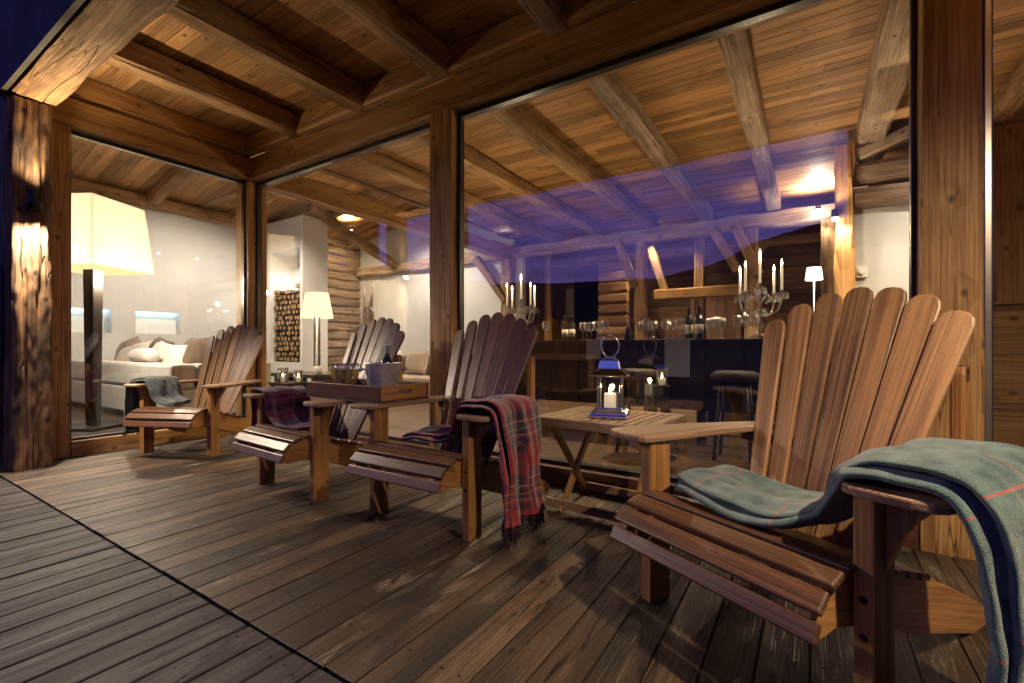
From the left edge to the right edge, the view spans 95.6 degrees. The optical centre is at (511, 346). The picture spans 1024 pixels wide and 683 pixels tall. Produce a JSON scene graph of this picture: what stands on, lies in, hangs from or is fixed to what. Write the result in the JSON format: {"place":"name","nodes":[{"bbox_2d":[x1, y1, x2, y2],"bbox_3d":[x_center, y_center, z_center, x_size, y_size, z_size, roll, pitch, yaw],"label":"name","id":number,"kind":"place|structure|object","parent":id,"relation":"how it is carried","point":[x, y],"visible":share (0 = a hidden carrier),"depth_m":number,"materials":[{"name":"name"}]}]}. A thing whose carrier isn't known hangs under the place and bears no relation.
{"place":"outdoors","nodes":[
{"label":"outdoors","id":0,"kind":"place"},
{"bbox_2d":[0,94,5,457],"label":"facade wall","id":1,"kind":"structure","parent":0,"point":[2,318],"depth_m":3.96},
{"bbox_2d":[71,192,236,361],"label":"wall","id":2,"kind":"structure","parent":0,"point":[192,282],"depth_m":9.15,"materials":[{"name":"white paint"}]},
{"bbox_2d":[71,308,108,332],"bbox_3d":[-7.527,-0.465,8.117,0.180,0.530,0.740,0,0,33],"label":"niche recess","id":3,"kind":"object","parent":2,"relation":"attached to","point":[77,320],"visible":0.21,"depth_m":8.04,"materials":[{"name":"paint"}]},
{"bbox_2d":[71,178,235,226],"bbox_3d":[-6.876,-2.708,8.532,0.209,0.228,4.600,0,0,33],"label":"wall plate","id":4,"kind":"object","parent":2,"relation":"attached to","point":[134,198],"depth_m":8.55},
{"bbox_2d":[136,311,176,333],"bbox_3d":[-6.957,-0.465,9.011,0.180,0.530,0.760,0,0,33],"label":"niche recess","id":5,"kind":"object","parent":2,"relation":"attached to","point":[163,323],"visible":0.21,"depth_m":8.98,"materials":[{"name":"paint"}]},
{"bbox_2d":[71,138,425,240],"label":"living ceiling","id":6,"kind":"structure","parent":0,"point":[92,162],"depth_m":8.61,"materials":[{"name":"wood"}]},
{"bbox_2d":[145,166,196,204],"bbox_3d":[-4.777,-3.223,7.436,4.990,1.187,0.239,0,0,33],"label":"rafter","id":7,"kind":"object","parent":6,"relation":"attached to","point":[176,178],"visible":0.31,"depth_m":8.19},
{"bbox_2d":[230,171,318,221],"bbox_3d":[-3.972,-3.218,8.697,4.988,1.187,0.234,0,0,33],"label":"rafter","id":8,"kind":"object","parent":6,"relation":"attached to","point":[271,197],"visible":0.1,"depth_m":9.15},
{"bbox_2d":[327,189,380,217],"bbox_3d":[-3.167,-3.232,9.963,4.988,1.184,0.241,0,0,33],"label":"rafter","id":9,"kind":"object","parent":6,"relation":"attached to","point":[369,194],"visible":0.09,"depth_m":9.85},
{"bbox_2d":[265,149,568,258],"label":"beam","id":10,"kind":"structure","parent":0,"point":[361,184],"depth_m":7.33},
{"bbox_2d":[359,212,515,267],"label":"wall gable","id":11,"kind":"structure","parent":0,"point":[398,245],"depth_m":11.94,"materials":[{"name":"white paint"}]},
{"bbox_2d":[357,258,525,354],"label":"wall back","id":12,"kind":"structure","parent":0,"point":[402,299],"depth_m":11.66,"materials":[{"name":"white paint"}]},
{"bbox_2d":[71,393,820,482],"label":"interior floor","id":13,"kind":"structure","parent":0,"point":[688,453],"depth_m":4.57,"materials":[{"name":"brown wood"}]},
{"bbox_2d":[71,419,123,436],"bbox_3d":[-4.593,0.944,5.091,1.980,0.011,0.950,0,0,33],"label":"rug","id":14,"kind":"object","parent":13,"relation":"on","point":[78,434],"visible":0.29,"depth_m":5.16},
{"bbox_2d":[71,193,154,431],"bbox_3d":[-4.849,-0.360,5.379,0.800,2.620,0.800,0,0,5],"label":"floor lamp","id":15,"kind":"object","parent":14,"relation":"on","point":[109,237],"visible":0.8,"depth_m":5.32,"materials":[{"name":"fabric"}]},
{"bbox_2d":[71,360,270,414],"bbox_3d":[-5.383,0.580,7.136,3.850,0.740,1.250,0,0,33],"label":"sofa","id":16,"kind":"object","parent":13,"relation":"on","point":[116,375],"visible":0.41,"depth_m":6.42,"materials":[{"name":"white fabric"}]},
{"bbox_2d":[116,346,131,360],"bbox_3d":[-6.158,0.210,7.456,0.656,0.534,0.296,0,0,33],"label":"pillow","id":17,"kind":"object","parent":16,"relation":"on","point":[122,354],"visible":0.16,"depth_m":7.34,"materials":[{"name":"white fabric"}]},
{"bbox_2d":[114,336,141,360],"bbox_3d":[-6.431,0.090,7.772,0.679,0.566,0.296,0,0,33],"label":"pillow","id":18,"kind":"object","parent":16,"relation":"on","point":[129,342],"visible":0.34,"depth_m":7.67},
{"bbox_2d":[128,348,159,361],"bbox_3d":[-5.158,0.120,6.513,0.600,0.200,0.197,0,0,33],"label":"bolster","id":19,"kind":"object","parent":16,"relation":"on","point":[143,355],"visible":0.98,"depth_m":6.38,"materials":[{"name":"white fabric"}]},
{"bbox_2d":[152,341,173,362],"bbox_3d":[-5.104,0.150,6.784,0.615,0.501,0.290,0,0,33],"label":"pillow","id":20,"kind":"object","parent":16,"relation":"on","point":[161,347],"visible":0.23,"depth_m":6.67,"materials":[{"name":"white fabric"}]},
{"bbox_2d":[161,345,186,362],"bbox_3d":[-4.724,0.170,6.542,0.548,0.422,0.288,0,0,33],"label":"pillow","id":21,"kind":"object","parent":16,"relation":"on","point":[174,354],"visible":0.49,"depth_m":6.41,"materials":[{"name":"white fabric"}]},
{"bbox_2d":[182,337,207,363],"bbox_3d":[-4.449,0.090,6.509,0.609,0.468,0.296,0,0,33],"label":"pillow","id":22,"kind":"object","parent":16,"relation":"on","point":[195,350],"visible":0.56,"depth_m":6.35,"materials":[{"name":"brown fabric"}]},
{"bbox_2d":[236,180,266,419],"bbox_3d":[-3.063,-0.475,5.462,0.268,2.870,0.228,0,0,33],"label":"pine post","id":23,"kind":"object","parent":13,"relation":"on","point":[250,253],"visible":0.61,"depth_m":5.37,"materials":[{"name":"wood"}]},
{"bbox_2d":[269,381,306,387],"bbox_3d":[-3.115,0.721,6.480,0.440,0.459,0.320,0,0,33],"label":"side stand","id":24,"kind":"object","parent":13,"relation":"on","point":[289,384],"visible":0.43,"depth_m":6.38,"materials":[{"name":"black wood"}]},
{"bbox_2d":[266,215,327,383],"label":"fireplace block","id":25,"kind":"structure","parent":13,"relation":"on","point":[297,249],"depth_m":10.12,"materials":[{"name":"paint"}]},
{"bbox_2d":[271,371,332,388],"bbox_3d":[-3.126,0.675,7.150,1.100,0.550,0.600,0,0,33],"label":"coffee table","id":26,"kind":"object","parent":13,"relation":"on","point":[317,377],"visible":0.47,"depth_m":6.98,"materials":[{"name":"black wood"}]},
{"bbox_2d":[300,292,332,371],"bbox_3d":[-3.398,0.004,8.095,0.540,1.891,0.540,0,0,33],"label":"floor lamp","id":27,"kind":"object","parent":13,"relation":"on","point":[316,306],"visible":0.65,"depth_m":7.96,"materials":[{"name":"beige fabric"}]},
{"bbox_2d":[251,123,429,447],"bbox_3d":[-1.782,-0.463,4.657,2.765,2.865,0.200,0,0,33],"label":"window","id":28,"kind":"structure","parent":13,"relation":"on","point":[363,436],"depth_m":4.85,"materials":[{"name":"brown glass"}]},
{"bbox_2d":[328,237,360,371],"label":"log wall","id":29,"kind":"structure","parent":13,"relation":"on","point":[344,287],"depth_m":12.36,"materials":[{"name":"wood"}]},
{"bbox_2d":[345,207,429,250],"bbox_3d":[-2.362,-3.220,11.231,4.990,1.206,0.226,0,0,33],"label":"rafter","id":30,"kind":"object","parent":29,"relation":"on","point":[368,235],"visible":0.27,"depth_m":11.83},
{"bbox_2d":[348,284,373,329],"bbox_3d":[-3.306,-0.196,10.170,0.886,2.312,0.250,0,0,33],"label":"horn sculpture","id":31,"kind":"object","parent":13,"relation":"on","point":[367,317],"visible":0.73,"depth_m":10.05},
{"bbox_2d":[402,354,469,395],"bbox_3d":[-2.093,0.520,8.864,3.000,0.740,0.900,0,0,33],"label":"sofa","id":32,"kind":"object","parent":13,"relation":"on","point":[417,377],"visible":0.01,"depth_m":8.35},
{"bbox_2d":[404,351,428,373],"bbox_3d":[-1.803,0.290,8.760,0.540,0.425,0.244,0,0,33],"label":"pillow","id":33,"kind":"object","parent":32,"relation":"on","point":[416,362],"visible":0.97,"depth_m":8.65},
{"bbox_2d":[501,259,514,316],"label":"timber post","id":34,"kind":"object","parent":13,"relation":"on","point":[508,272],"visible":0.34,"depth_m":10.04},
{"bbox_2d":[267,177,515,259],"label":"tie beam","id":35,"kind":"structure","parent":34,"relation":"on","point":[340,200],"depth_m":6.71,"materials":[{"name":"brown wood"}]},
{"bbox_2d":[250,0,835,187],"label":"beam","id":36,"kind":"structure","parent":35,"relation":"attached to","point":[639,25],"depth_m":3.36,"materials":[{"name":"brown wood"}]},
{"bbox_2d":[104,40,563,241],"bbox_3d":[-1.125,-2.273,6.551,0.208,0.222,7.960,0,0,33],"label":"rafter","id":37,"kind":"object","parent":36,"relation":"on","point":[149,65],"visible":0.76,"depth_m":4.32,"materials":[{"name":"wood"}]},
{"bbox_2d":[243,0,637,157],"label":"blocking beam","id":38,"kind":"structure","parent":36,"relation":"on","point":[508,36],"depth_m":3.63,"materials":[{"name":"brown wood"}]},
{"bbox_2d":[357,203,853,276],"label":"cross beam","id":39,"kind":"structure","parent":35,"relation":"attached to","point":[800,216],"depth_m":8.40,"materials":[{"name":"wood"}]},
{"bbox_2d":[306,204,397,268],"bbox_3d":[-3.610,-2.510,10.896,0.227,1.093,2.564,0,0,33],"label":"purlin","id":40,"kind":"object","parent":39,"relation":"on","point":[340,228],"visible":0.98,"depth_m":10.63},
{"bbox_2d":[164,0,608,234],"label":"rafter","id":41,"kind":"object","parent":39,"relation":"on","point":[235,31],"visible":0.77,"depth_m":3.74,"materials":[{"name":"wood"}]},
{"bbox_2d":[329,0,658,228],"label":"rafter","id":42,"kind":"object","parent":39,"relation":"on","point":[391,23],"visible":0.84,"depth_m":4.31,"materials":[{"name":"wood"}]},
{"bbox_2d":[517,0,715,220],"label":"rafter","id":43,"kind":"object","parent":39,"relation":"on","point":[613,91],"visible":0.87,"depth_m":4.48,"materials":[{"name":"wood"}]},
{"bbox_2d":[717,28,781,211],"bbox_3d":[2.259,-2.269,4.395,0.210,0.217,7.960,0,0,33],"label":"rafter","id":44,"kind":"object","parent":39,"relation":"on","point":[736,48],"visible":0.9,"depth_m":4.21,"materials":[{"name":"wood"}]},
{"bbox_2d":[853,0,908,189],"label":"rafter","id":45,"kind":"object","parent":39,"relation":"on","point":[887,81],"visible":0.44,"depth_m":3.70,"materials":[{"name":"wood"}]},
{"bbox_2d":[993,57,1023,121],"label":"rafter","id":46,"kind":"object","parent":39,"relation":"on","point":[1008,100],"visible":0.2,"depth_m":4.12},
{"bbox_2d":[473,256,505,302],"bbox_3d":[-0.481,-1.503,10.262,0.909,1.092,0.164,0,0,33],"label":"brace","id":47,"kind":"object","parent":34,"relation":"attached to","point":[482,267],"visible":0.97,"depth_m":10.21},
{"bbox_2d":[543,255,551,339],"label":"timber post","id":48,"kind":"object","parent":13,"relation":"on","point":[547,262],"visible":0.52,"depth_m":10.57,"materials":[{"name":"brown wood"}]},
{"bbox_2d":[598,259,629,339],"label":"log pier","id":49,"kind":"structure","parent":13,"relation":"on","point":[614,292],"depth_m":9.91,"materials":[{"name":"wood"}]},
{"bbox_2d":[615,368,655,450],"bbox_3d":[1.158,0.576,4.302,0.380,0.752,0.380,0,0,33],"label":"bar stool","id":50,"kind":"object","parent":13,"relation":"on","point":[644,375],"visible":0.42,"depth_m":4.19,"materials":[{"name":"black leather"}]},
{"bbox_2d":[634,241,647,339],"bbox_3d":[2.378,-0.485,8.566,0.223,2.870,0.228,0,0,33],"label":"timber post","id":51,"kind":"object","parent":13,"relation":"on","point":[641,300],"visible":0.6,"depth_m":8.48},
{"bbox_2d":[614,238,637,288],"bbox_3d":[2.124,-1.547,8.612,0.459,0.950,0.151,0,0,33],"label":"brace","id":52,"kind":"object","parent":51,"relation":"attached to","point":[629,272],"visible":1,"depth_m":8.55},
{"bbox_2d":[515,338,785,445],"bbox_3d":[1.342,0.438,5.163,3.052,1.025,0.750,0,0,33],"label":"bar table","id":53,"kind":"object","parent":13,"relation":"on","point":[564,369],"visible":0.52,"depth_m":4.72,"materials":[{"name":"black wood"}]},
{"bbox_2d":[502,302,537,323],"bbox_3d":[0.114,-0.342,5.857,0.411,0.520,0.412,0,0,13],"label":"candelabra","id":54,"kind":"object","parent":53,"relation":"on","point":[532,307],"visible":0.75,"depth_m":5.85,"materials":[{"name":"silver glass"}]},
{"bbox_2d":[586,339,602,358],"bbox_3d":[1.068,0.025,5.299,0.161,0.211,0.714,0,0,33],"label":"table runner","id":55,"kind":"object","parent":53,"relation":"on","point":[593,348],"visible":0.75,"depth_m":5.00,"materials":[{"name":"grey fabric"}]},
{"bbox_2d":[665,339,689,376],"bbox_3d":[1.801,0.104,4.832,0.236,0.371,0.714,0,0,33],"label":"table runner","id":56,"kind":"object","parent":53,"relation":"on","point":[677,357],"visible":0.86,"depth_m":4.53,"materials":[{"name":"grey fabric"}]},
{"bbox_2d":[685,308,692,338],"bbox_3d":[1.782,-0.238,4.675,0.077,0.312,0.076,0,0,33],"label":"wine bottle","id":57,"kind":"object","parent":56,"relation":"on","point":[688,326],"visible":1,"depth_m":4.65,"materials":[{"name":"black glass"}]},
{"bbox_2d":[695,306,702,338],"bbox_3d":[1.843,-0.241,4.577,0.082,0.332,0.081,0,0,33],"label":"wine bottle","id":58,"kind":"object","parent":53,"relation":"on","point":[699,326],"visible":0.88,"depth_m":4.55,"materials":[{"name":"black glass"}]},
{"bbox_2d":[734,283,788,337],"bbox_3d":[2.339,-0.342,4.379,0.412,0.520,0.412,0,0,18],"label":"candelabra","id":59,"kind":"object","parent":53,"relation":"on","point":[744,295],"visible":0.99,"depth_m":4.37,"materials":[{"name":"silver glass"}]},
{"bbox_2d":[654,369,675,460],"bbox_3d":[1.286,0.570,3.983,0.240,0.760,0.234,0,0,33],"label":"bar stool","id":60,"kind":"object","parent":13,"relation":"on","point":[672,458],"visible":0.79,"depth_m":3.97,"materials":[{"name":"black metal"}]},
{"bbox_2d":[458,0,918,550],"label":"window","id":61,"kind":"structure","parent":13,"relation":"on","point":[554,472],"depth_m":2.98,"materials":[{"name":"brown glass"}]},
{"bbox_2d":[694,237,706,338],"bbox_3d":[3.661,-0.600,9.048,0.230,3.100,0.228,0,0,33],"label":"timber post","id":62,"kind":"object","parent":13,"relation":"on","point":[700,257],"visible":0.53,"depth_m":8.96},
{"bbox_2d":[654,284,744,299],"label":"rail beam","id":63,"kind":"structure","parent":62,"relation":"attached to","point":[703,292],"depth_m":8.90,"materials":[{"name":"brown wood"}]},
{"bbox_2d":[647,245,670,300],"bbox_3d":[2.998,-1.501,9.469,0.499,1.149,0.159,0,0,33],"label":"brace","id":64,"kind":"object","parent":63,"relation":"attached to","point":[655,263],"visible":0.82,"depth_m":9.44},
{"bbox_2d":[690,296,743,338],"bbox_3d":[4.530,-0.150,10.275,1.048,2.200,0.400,0,0,33],"label":"tall cupboard","id":65,"kind":"object","parent":13,"relation":"on","point":[728,308],"depth_m":10.03,"materials":[{"name":"brown wood"}]},
{"bbox_2d":[711,370,759,464],"bbox_3d":[1.896,0.576,3.950,0.380,0.752,0.380,0,0,34],"label":"bar stool","id":66,"kind":"object","parent":13,"relation":"on","point":[745,378],"visible":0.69,"depth_m":3.89,"materials":[{"name":"black metal"}]},
{"bbox_2d":[724,412,755,421],"bbox_3d":[2.729,0.640,5.494,0.393,0.620,0.400,0,0,33],"label":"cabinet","id":67,"kind":"object","parent":13,"relation":"on","point":[732,417],"depth_m":5.36,"materials":[{"name":"brown wood"}]},
{"bbox_2d":[744,228,759,338],"bbox_3d":[3.921,-0.485,7.585,0.219,2.870,0.217,0,0,33],"label":"timber post","id":68,"kind":"object","parent":13,"relation":"on","point":[752,235],"visible":0.38,"depth_m":7.50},
{"bbox_2d":[707,225,741,272],"bbox_3d":[3.529,-1.623,7.710,0.527,0.816,0.153,0,0,33],"label":"brace","id":69,"kind":"object","parent":68,"relation":"attached to","point":[721,243],"visible":0.98,"depth_m":7.65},
{"bbox_2d":[729,222,763,276],"bbox_3d":[3.803,-1.574,7.535,0.501,0.911,0.162,0,0,33],"label":"brace","id":70,"kind":"object","parent":68,"relation":"attached to","point":[746,249],"visible":0.97,"depth_m":7.46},
{"bbox_2d":[820,218,834,408],"bbox_3d":[4.781,-0.485,7.027,0.221,2.870,0.216,0,0,33],"label":"timber post","id":71,"kind":"object","parent":13,"relation":"on","point":[827,227],"visible":0.26,"depth_m":6.95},
{"bbox_2d":[833,144,854,339],"bbox_3d":[3.579,-0.600,5.012,0.194,3.100,0.194,0,0,33],"label":"timber post","id":72,"kind":"object","parent":13,"relation":"on","point":[844,263],"visible":0.45,"depth_m":4.94,"materials":[{"name":"brown wood"}]},
{"bbox_2d":[916,0,984,559],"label":"pine post","id":73,"kind":"object","parent":13,"relation":"on","point":[949,170],"visible":0.56,"depth_m":2.11,"materials":[{"name":"wood"}]},
{"bbox_2d":[983,0,991,441],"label":"door frame","id":74,"kind":"object","parent":13,"relation":"on","point":[987,58],"visible":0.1,"depth_m":2.05,"materials":[{"name":"wood"}]},
{"bbox_2d":[992,0,992,441],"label":"window","id":75,"kind":"structure","parent":13,"relation":"on","point":[992,220],"depth_m":2.10,"materials":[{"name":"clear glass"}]},
{"bbox_2d":[993,117,1023,447],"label":"wooden cabinet","id":76,"kind":"object","parent":13,"relation":"on","point":[1008,281],"depth_m":2.73,"materials":[{"name":"brown wood"}]},
{"bbox_2d":[516,242,566,340],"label":"wall side","id":77,"kind":"structure","parent":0,"point":[535,270],"depth_m":11.41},
{"bbox_2d":[87,0,1023,258],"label":"ceiling","id":78,"kind":"structure","parent":0,"point":[812,66],"depth_m":4.54,"materials":[{"name":"wood"}]},
{"bbox_2d":[552,231,820,269],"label":"cross beam","id":79,"kind":"structure","parent":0,"point":[771,242],"depth_m":9.81,"materials":[{"name":"wood"}]},
{"bbox_2d":[567,231,820,392],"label":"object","id":80,"kind":"object","parent":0,"point":[798,261],"depth_m":10.44,"materials":[{"name":"wood"}]},
{"bbox_2d":[566,288,573,318],"bbox_3d":[1.418,-1.164,12.570,0.567,0.812,0.045,0,0,33],"label":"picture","id":81,"kind":"object","parent":80,"relation":"attached to","point":[569,302],"visible":0.47,"depth_m":12.46},
{"bbox_2d":[575,266,597,339],"bbox_3d":[1.934,-0.639,12.193,0.649,3.179,0.137,0,0,33],"label":"dark door","id":82,"kind":"structure","parent":80,"relation":"attached to","point":[586,294],"depth_m":12.19,"materials":[{"name":"black metal"}]},
{"bbox_2d":[754,567,810,682],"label":"deck base","id":83,"kind":"object","parent":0,"point":[809,656],"depth_m":1.49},
{"bbox_2d":[0,477,342,682],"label":"deck","id":84,"kind":"structure","parent":83,"relation":"on","point":[55,627],"depth_m":1.60,"materials":[{"name":"brown wood"}]},
{"bbox_2d":[0,433,988,682],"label":"deck","id":85,"kind":"structure","parent":83,"relation":"on","point":[467,617],"depth_m":1.87,"materials":[{"name":"brown wood"}]},
{"bbox_2d":[1,95,53,472],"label":"log post","id":86,"kind":"object","parent":85,"relation":"on","point":[27,377],"visible":0.98,"depth_m":3.57,"materials":[{"name":"wood"}]},
{"bbox_2d":[27,190,41,212],"bbox_3d":[-3.656,-1.110,3.551,0.127,0.150,0.084,0,0,33],"label":"wall lamp","id":87,"kind":"object","parent":86,"relation":"attached to","point":[34,200],"visible":1,"depth_m":3.51,"materials":[{"name":"black metal"}]},
{"bbox_2d":[4,0,178,108],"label":"eaves beam","id":88,"kind":"structure","parent":86,"relation":"on","point":[87,40],"depth_m":2.95,"materials":[{"name":"wood"}]},
{"bbox_2d":[0,0,84,97],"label":"fascia board","id":89,"kind":"object","parent":88,"relation":"attached to","point":[29,29],"depth_m":3.13,"materials":[{"name":"wood"}]},
{"bbox_2d":[51,122,70,458],"bbox_3d":[-3.939,-0.475,3.994,0.167,2.870,0.186,0,0,33],"label":"pine post","id":90,"kind":"object","parent":85,"relation":"on","point":[61,218],"visible":0.49,"depth_m":3.98,"materials":[{"name":"wood"}]},
{"bbox_2d":[53,97,250,180],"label":"side beam","id":91,"kind":"structure","parent":90,"relation":"on","point":[99,122],"depth_m":4.47,"materials":[{"name":"brown wood"}]},
{"bbox_2d":[69,78,244,154],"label":"side beam","id":92,"kind":"structure","parent":91,"relation":"on","point":[95,93],"depth_m":4.53,"materials":[{"name":"brown wood"}]},
{"bbox_2d":[70,130,244,456],"bbox_3d":[-3.487,-0.465,4.707,0.180,2.870,1.506,0,0,33],"label":"window","id":93,"kind":"structure","parent":85,"relation":"on","point":[92,444],"depth_m":4.43,"materials":[{"name":"brown glass"}]},
{"bbox_2d":[122,325,264,456],"bbox_3d":[-2.893,0.358,4.428,0.994,1.184,1.117,0,0,9],"label":"adirondack chair","id":94,"kind":"object","parent":85,"relation":"on","point":[235,356],"visible":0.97,"depth_m":4.45,"materials":[{"name":"brown wood"}]},
{"bbox_2d":[121,375,191,436],"bbox_3d":[-3.247,0.534,4.281,0.538,0.544,0.358,0,0,9],"label":"wool blanket","id":95,"kind":"object","parent":94,"relation":"on","point":[166,390],"visible":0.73,"depth_m":4.21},
{"bbox_2d":[230,317,404,503],"bbox_3d":[-1.260,0.358,3.305,0.994,1.184,1.117,0,0,37],"label":"adirondack chair","id":96,"kind":"object","parent":85,"relation":"on","point":[320,445],"visible":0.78,"depth_m":3.04,"materials":[{"name":"brown wood"}]},
{"bbox_2d":[250,386,310,430],"bbox_3d":[-1.555,0.488,3.294,0.702,0.414,0.393,0,0,37],"label":"wool blanket","id":97,"kind":"object","parent":96,"relation":"on","point":[285,408],"visible":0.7,"depth_m":3.26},
{"bbox_2d":[306,378,428,403],"bbox_3d":[-0.944,0.277,3.021,0.720,0.100,0.400,0,0,35],"label":"serving tray","id":98,"kind":"object","parent":96,"relation":"on","point":[358,390],"visible":0.93,"depth_m":2.85,"materials":[{"name":"brown wood"}]},
{"bbox_2d":[359,362,406,385],"bbox_3d":[-0.808,0.205,2.910,0.226,0.216,0.226,0,0,30],"label":"ice bucket","id":99,"kind":"object","parent":98,"relation":"on","point":[381,374],"visible":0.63,"depth_m":2.83,"materials":[{"name":"metal"}]},
{"bbox_2d":[381,344,392,362],"bbox_3d":[-0.789,0.133,2.920,0.074,0.302,0.073,0,-5,33],"label":"wine bottle","id":100,"kind":"object","parent":99,"relation":"in","point":[387,358],"visible":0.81,"depth_m":2.91,"materials":[{"name":"black glass"}]},
{"bbox_2d":[429,107,457,451],"bbox_3d":[-0.555,-0.475,3.798,0.230,2.870,0.115,0,0,33],"label":"pine post","id":101,"kind":"object","parent":85,"relation":"on","point":[443,255],"visible":0.72,"depth_m":3.75,"materials":[{"name":"wood"}]},
{"bbox_2d":[346,312,548,541],"bbox_3d":[-0.310,0.358,2.760,0.994,1.184,1.117,0,0,33],"label":"adirondack chair","id":102,"kind":"object","parent":85,"relation":"on","point":[499,359],"visible":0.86,"depth_m":2.65,"materials":[{"name":"brown wood"}]},
{"bbox_2d":[400,394,545,548],"bbox_3d":[-0.218,0.586,2.470,0.814,0.680,0.472,0,0,33],"label":"wool blanket","id":103,"kind":"object","parent":102,"relation":"on","point":[517,419],"visible":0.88,"depth_m":2.27,"materials":[{"name":"fabric"}]},
{"bbox_2d":[540,406,685,522],"bbox_3d":[0.575,0.682,2.717,0.690,0.565,0.600,0,0,37],"label":"folding table","id":104,"kind":"object","parent":85,"relation":"on","point":[576,418],"visible":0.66,"depth_m":2.68,"materials":[{"name":"brown wood"}]},
{"bbox_2d":[589,334,630,419],"bbox_3d":[0.568,0.162,2.686,0.215,0.477,0.215,0,0,19],"label":"lantern","id":105,"kind":"object","parent":104,"relation":"on","point":[609,366],"visible":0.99,"depth_m":2.62,"materials":[{"name":"metal"}]},
{"bbox_2d":[604,386,615,406],"bbox_3d":[0.568,0.279,2.686,0.068,0.126,0.066,0,0,33],"label":"candle","id":106,"kind":"object","parent":105,"relation":"on","point":[610,399],"visible":1,"depth_m":2.66,"materials":[{"name":"wax"}]},
{"bbox_2d":[610,287,985,682],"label":"adirondack chair","id":107,"kind":"object","parent":85,"relation":"on","point":[894,371],"visible":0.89,"depth_m":1.51,"materials":[{"name":"brown wood"}]},
{"bbox_2d":[674,437,1023,682],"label":"wool blanket","id":108,"kind":"object","parent":107,"relation":"on","point":[978,486],"visible":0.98,"depth_m":1.01,"materials":[{"name":"fabric"}]},
{"bbox_2d":[805,267,822,314],"bbox_3d":[4.143,-0.070,6.372,0.240,2.039,0.234,0,0,33],"label":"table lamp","id":109,"kind":"object","parent":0,"point":[813,274],"visible":0.58,"depth_m":6.33,"materials":[{"name":"white metal"}]},
{"bbox_2d":[853,204,908,328],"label":"partition wall","id":110,"kind":"structure","parent":0,"point":[881,237],"depth_m":4.87,"materials":[{"name":"white paint"}]},
{"bbox_2d":[856,266,867,277],"bbox_3d":[3.722,-0.798,4.939,0.100,0.120,0.050,0,0,33],"label":"thermostat","id":111,"kind":"object","parent":110,"relation":"attached to","point":[861,271],"visible":1,"depth_m":4.93,"materials":[{"name":"paint"}]},
{"bbox_2d":[853,124,908,209],"bbox_3d":[5.111,-1.950,4.102,3.389,0.999,0.279,0,0,33],"label":"log band","id":112,"kind":"object","parent":110,"relation":"on","point":[888,170],"visible":0.37,"depth_m":4.83,"materials":[{"name":"wood"}]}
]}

